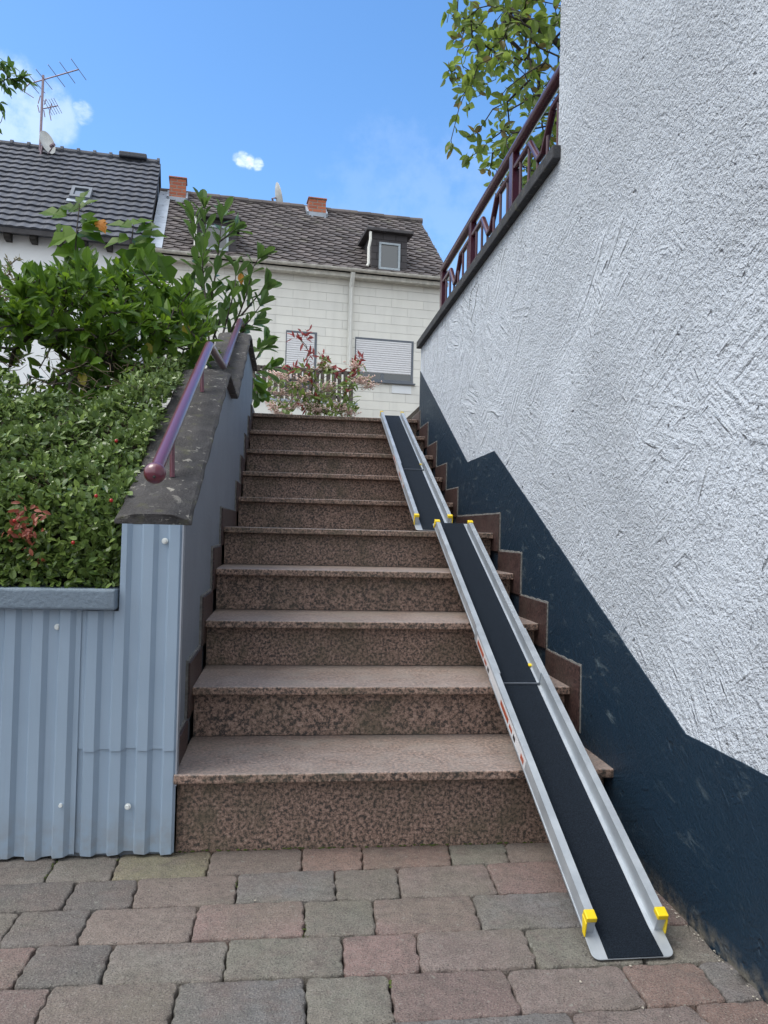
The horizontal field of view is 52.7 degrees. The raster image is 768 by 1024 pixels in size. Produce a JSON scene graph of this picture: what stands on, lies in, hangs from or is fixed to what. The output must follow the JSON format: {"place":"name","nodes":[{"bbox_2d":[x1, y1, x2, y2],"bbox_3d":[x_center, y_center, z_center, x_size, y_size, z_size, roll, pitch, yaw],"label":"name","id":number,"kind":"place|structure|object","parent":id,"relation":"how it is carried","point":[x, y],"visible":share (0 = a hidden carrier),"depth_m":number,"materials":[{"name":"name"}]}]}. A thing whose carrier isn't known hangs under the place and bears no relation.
{"place":"outdoors","nodes":[
{"label":"outdoors","id":0,"kind":"place"},
{"bbox_2d":[0,254,22,301],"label":"bare bush","id":1,"kind":"object","parent":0,"point":[9,271],"visible":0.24,"depth_m":7.21,"materials":[{"name":"plant"}]},
{"bbox_2d":[0,351,189,588],"bbox_3d":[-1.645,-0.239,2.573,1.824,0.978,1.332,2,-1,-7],"label":"hedge plants","id":2,"kind":"object","parent":0,"point":[78,469],"visible":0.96,"depth_m":2.27,"materials":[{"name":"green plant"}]},
{"bbox_2d":[2,495,50,565],"bbox_3d":[-0.930,0.048,2.023,0.113,0.185,0.064,2,-1,-7],"label":"withered sprig","id":3,"kind":"object","parent":2,"relation":"on","point":[27,534],"visible":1,"depth_m":2.02,"materials":[{"name":"red plant"}]},
{"bbox_2d":[0,343,184,557],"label":"hedge stems","id":4,"kind":"object","parent":2,"relation":"on","point":[27,384],"visible":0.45,"depth_m":2.97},
{"bbox_2d":[0,245,225,446],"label":"garden shrub","id":5,"kind":"object","parent":2,"relation":"on","point":[36,305],"visible":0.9,"depth_m":3.39,"materials":[{"name":"green plant"}]},
{"bbox_2d":[38,190,110,314],"bbox_3d":[-1.500,-1.265,3.732,0.399,0.631,0.172,1,-1,5],"label":"tall shoot","id":6,"kind":"object","parent":5,"relation":"attached to","point":[69,235],"visible":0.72,"depth_m":3.76,"materials":[{"name":"green plant"}]},
{"bbox_2d":[100,218,177,291],"bbox_3d":[-1.223,-1.284,3.871,0.368,0.402,0.213,2,-1,-7],"label":"leaning shoot","id":7,"kind":"object","parent":5,"relation":"attached to","point":[164,266],"visible":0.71,"depth_m":3.88,"materials":[{"name":"green plant"}]},
{"bbox_2d":[177,187,281,361],"bbox_3d":[-1.089,-1.376,5.312,0.749,1.668,0.552,1,-1,4],"label":"cherry laurel","id":8,"kind":"object","parent":2,"relation":"on","point":[226,308],"visible":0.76,"depth_m":5.28,"materials":[{"name":"green plant"}]},
{"bbox_2d":[0,0,560,297],"label":"sky","id":9,"kind":"structure","parent":0,"point":[343,102],"materials":[{"name":"blue"}]},
{"bbox_2d":[177,868,416,1018],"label":"ground","id":10,"kind":"structure","parent":0,"point":[343,970],"depth_m":1.53,"materials":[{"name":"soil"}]},
{"bbox_2d":[0,582,119,860],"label":"planter wall","id":11,"kind":"structure","parent":10,"relation":"on","point":[40,639],"depth_m":2.02,"materials":[{"name":"grey metal"}]},
{"bbox_2d":[74,332,256,857],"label":"stair wall","id":12,"kind":"structure","parent":10,"relation":"on","point":[139,647],"depth_m":2.07,"materials":[{"name":"grey metal"}]},
{"bbox_2d":[144,318,245,483],"bbox_3d":[-0.788,-0.686,3.714,0.057,1.290,3.446,2,-1,-7],"label":"stair handrail","id":13,"kind":"object","parent":12,"relation":"attached to","point":[155,471],"visible":0.98,"depth_m":2.46,"materials":[{"name":"purple metal"}]},
{"bbox_2d":[173,404,613,855],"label":"staircase","id":14,"kind":"structure","parent":10,"relation":"on","point":[339,692],"depth_m":2.63,"materials":[{"name":"stone"}]},
{"bbox_2d":[380,411,452,530],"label":"wheelchair ramp","id":15,"kind":"structure","parent":14,"relation":"on","point":[427,504],"depth_m":4.31,"materials":[{"name":"metal"}]},
{"bbox_2d":[548,0,767,1003],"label":"rendered house","id":16,"kind":"structure","parent":10,"relation":"on","point":[658,597],"depth_m":1.92,"materials":[{"name":"white paint"}]},
{"bbox_2d":[0,842,767,1023],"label":"pavement","id":17,"kind":"structure","parent":0,"point":[112,937],"depth_m":1.64,"materials":[{"name":"stone"}]},
{"bbox_2d":[44,842,532,987],"bbox_3d":[-0.103,0.926,1.866,1.531,0.010,0.764,2,-1,-7],"label":"moss","id":18,"kind":"object","parent":17,"relation":"on","point":[390,981],"visible":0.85,"depth_m":2.14,"materials":[{"name":"green plant"}]},
{"bbox_2d":[433,519,672,959],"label":"wheelchair ramp","id":19,"kind":"structure","parent":17,"relation":"on","point":[621,912],"depth_m":2.06,"materials":[{"name":"metal"}]},
{"bbox_2d":[406,407,418,418],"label":"garden ground","id":20,"kind":"structure","parent":0,"point":[411,415],"depth_m":8.51,"materials":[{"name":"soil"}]},
{"bbox_2d":[0,56,37,134],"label":"walnut tree","id":21,"kind":"object","parent":20,"relation":"on","point":[8,67],"visible":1,"depth_m":6.86,"materials":[{"name":"green plant"}]},
{"bbox_2d":[0,139,160,405],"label":"white house","id":22,"kind":"structure","parent":20,"relation":"on","point":[123,186],"depth_m":17.55,"materials":[{"name":"stone"}]},
{"bbox_2d":[39,131,55,153],"bbox_3d":[-8.208,-8.951,18.877,0.422,0.701,0.373,2,-1,-16],"label":"satellite dish","id":23,"kind":"object","parent":22,"relation":"on","point":[47,142],"visible":0.99,"depth_m":18.91,"materials":[{"name":"metal"}]},
{"bbox_2d":[23,59,85,150],"bbox_3d":[-8.322,-9.933,19.172,1.682,2.500,0.509,2,-1,-13],"label":"roof antenna","id":24,"kind":"object","parent":22,"relation":"on","point":[42,99],"visible":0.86,"depth_m":19.13,"materials":[{"name":"metal"}]},
{"bbox_2d":[148,176,451,417],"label":"panel house","id":25,"kind":"structure","parent":20,"relation":"on","point":[366,283],"depth_m":18.25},
{"bbox_2d":[271,182,282,201],"bbox_3d":[-2.798,-8.437,20.865,0.484,0.801,0.488,1,-1,31],"label":"satellite dish","id":26,"kind":"object","parent":25,"relation":"attached to","point":[278,197],"visible":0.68,"depth_m":20.66,"materials":[{"name":"metal"}]},
{"bbox_2d":[285,330,316,388],"bbox_3d":[-1.898,-3.510,17.867,0.786,1.320,0.120,2,-1,-13],"label":"window","id":27,"kind":"structure","parent":25,"relation":"in","point":[293,353],"depth_m":17.86,"materials":[{"name":"white glass"}]},
{"bbox_2d":[354,337,414,384],"bbox_3d":[0.022,-3.562,18.311,1.487,1.049,0.120,2,-1,-13],"label":"window","id":28,"kind":"structure","parent":25,"relation":"in","point":[391,361],"depth_m":18.31,"materials":[{"name":"white plastic"}]},
{"bbox_2d":[416,145,560,666],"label":"garden wall","id":29,"kind":"structure","parent":20,"relation":"on","point":[485,343],"depth_m":3.42,"materials":[{"name":"white paint"}]},
{"bbox_2d":[440,63,559,307],"bbox_3d":[0.594,-1.532,3.998,0.052,0.462,2.990,2,-1,-7],"label":"terrace railing","id":30,"kind":"object","parent":29,"relation":"on","point":[512,162],"visible":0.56,"depth_m":3.84,"materials":[{"name":"metal"}]},
{"bbox_2d":[440,0,560,193],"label":"garden tree","id":31,"kind":"object","parent":20,"relation":"on","point":[514,20],"visible":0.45,"depth_m":5.07,"materials":[{"name":"green plant"}]},
{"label":"upper path","id":32,"kind":"structure","parent":0,"visible":0},
{"bbox_2d":[252,326,285,407],"bbox_3d":[-0.932,-1.073,5.952,0.284,0.795,0.494,2,-1,-21],"label":"laurel offshoot","id":33,"kind":"object","parent":32,"relation":"on","point":[262,395],"visible":0.75,"depth_m":5.98,"materials":[{"name":"green plant"}]},
{"bbox_2d":[252,365,357,416],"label":"picket fence","id":34,"kind":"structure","parent":32,"relation":"on","point":[262,408],"depth_m":16.82,"materials":[{"name":"metal"}]},
{"bbox_2d":[265,325,382,416],"bbox_3d":[-0.672,-1.294,8.095,1.298,1.314,1.458,2,-1,-7],"label":"photinia bush","id":35,"kind":"object","parent":32,"relation":"on","point":[315,408],"visible":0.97,"depth_m":7.99,"materials":[{"name":"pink plant"}]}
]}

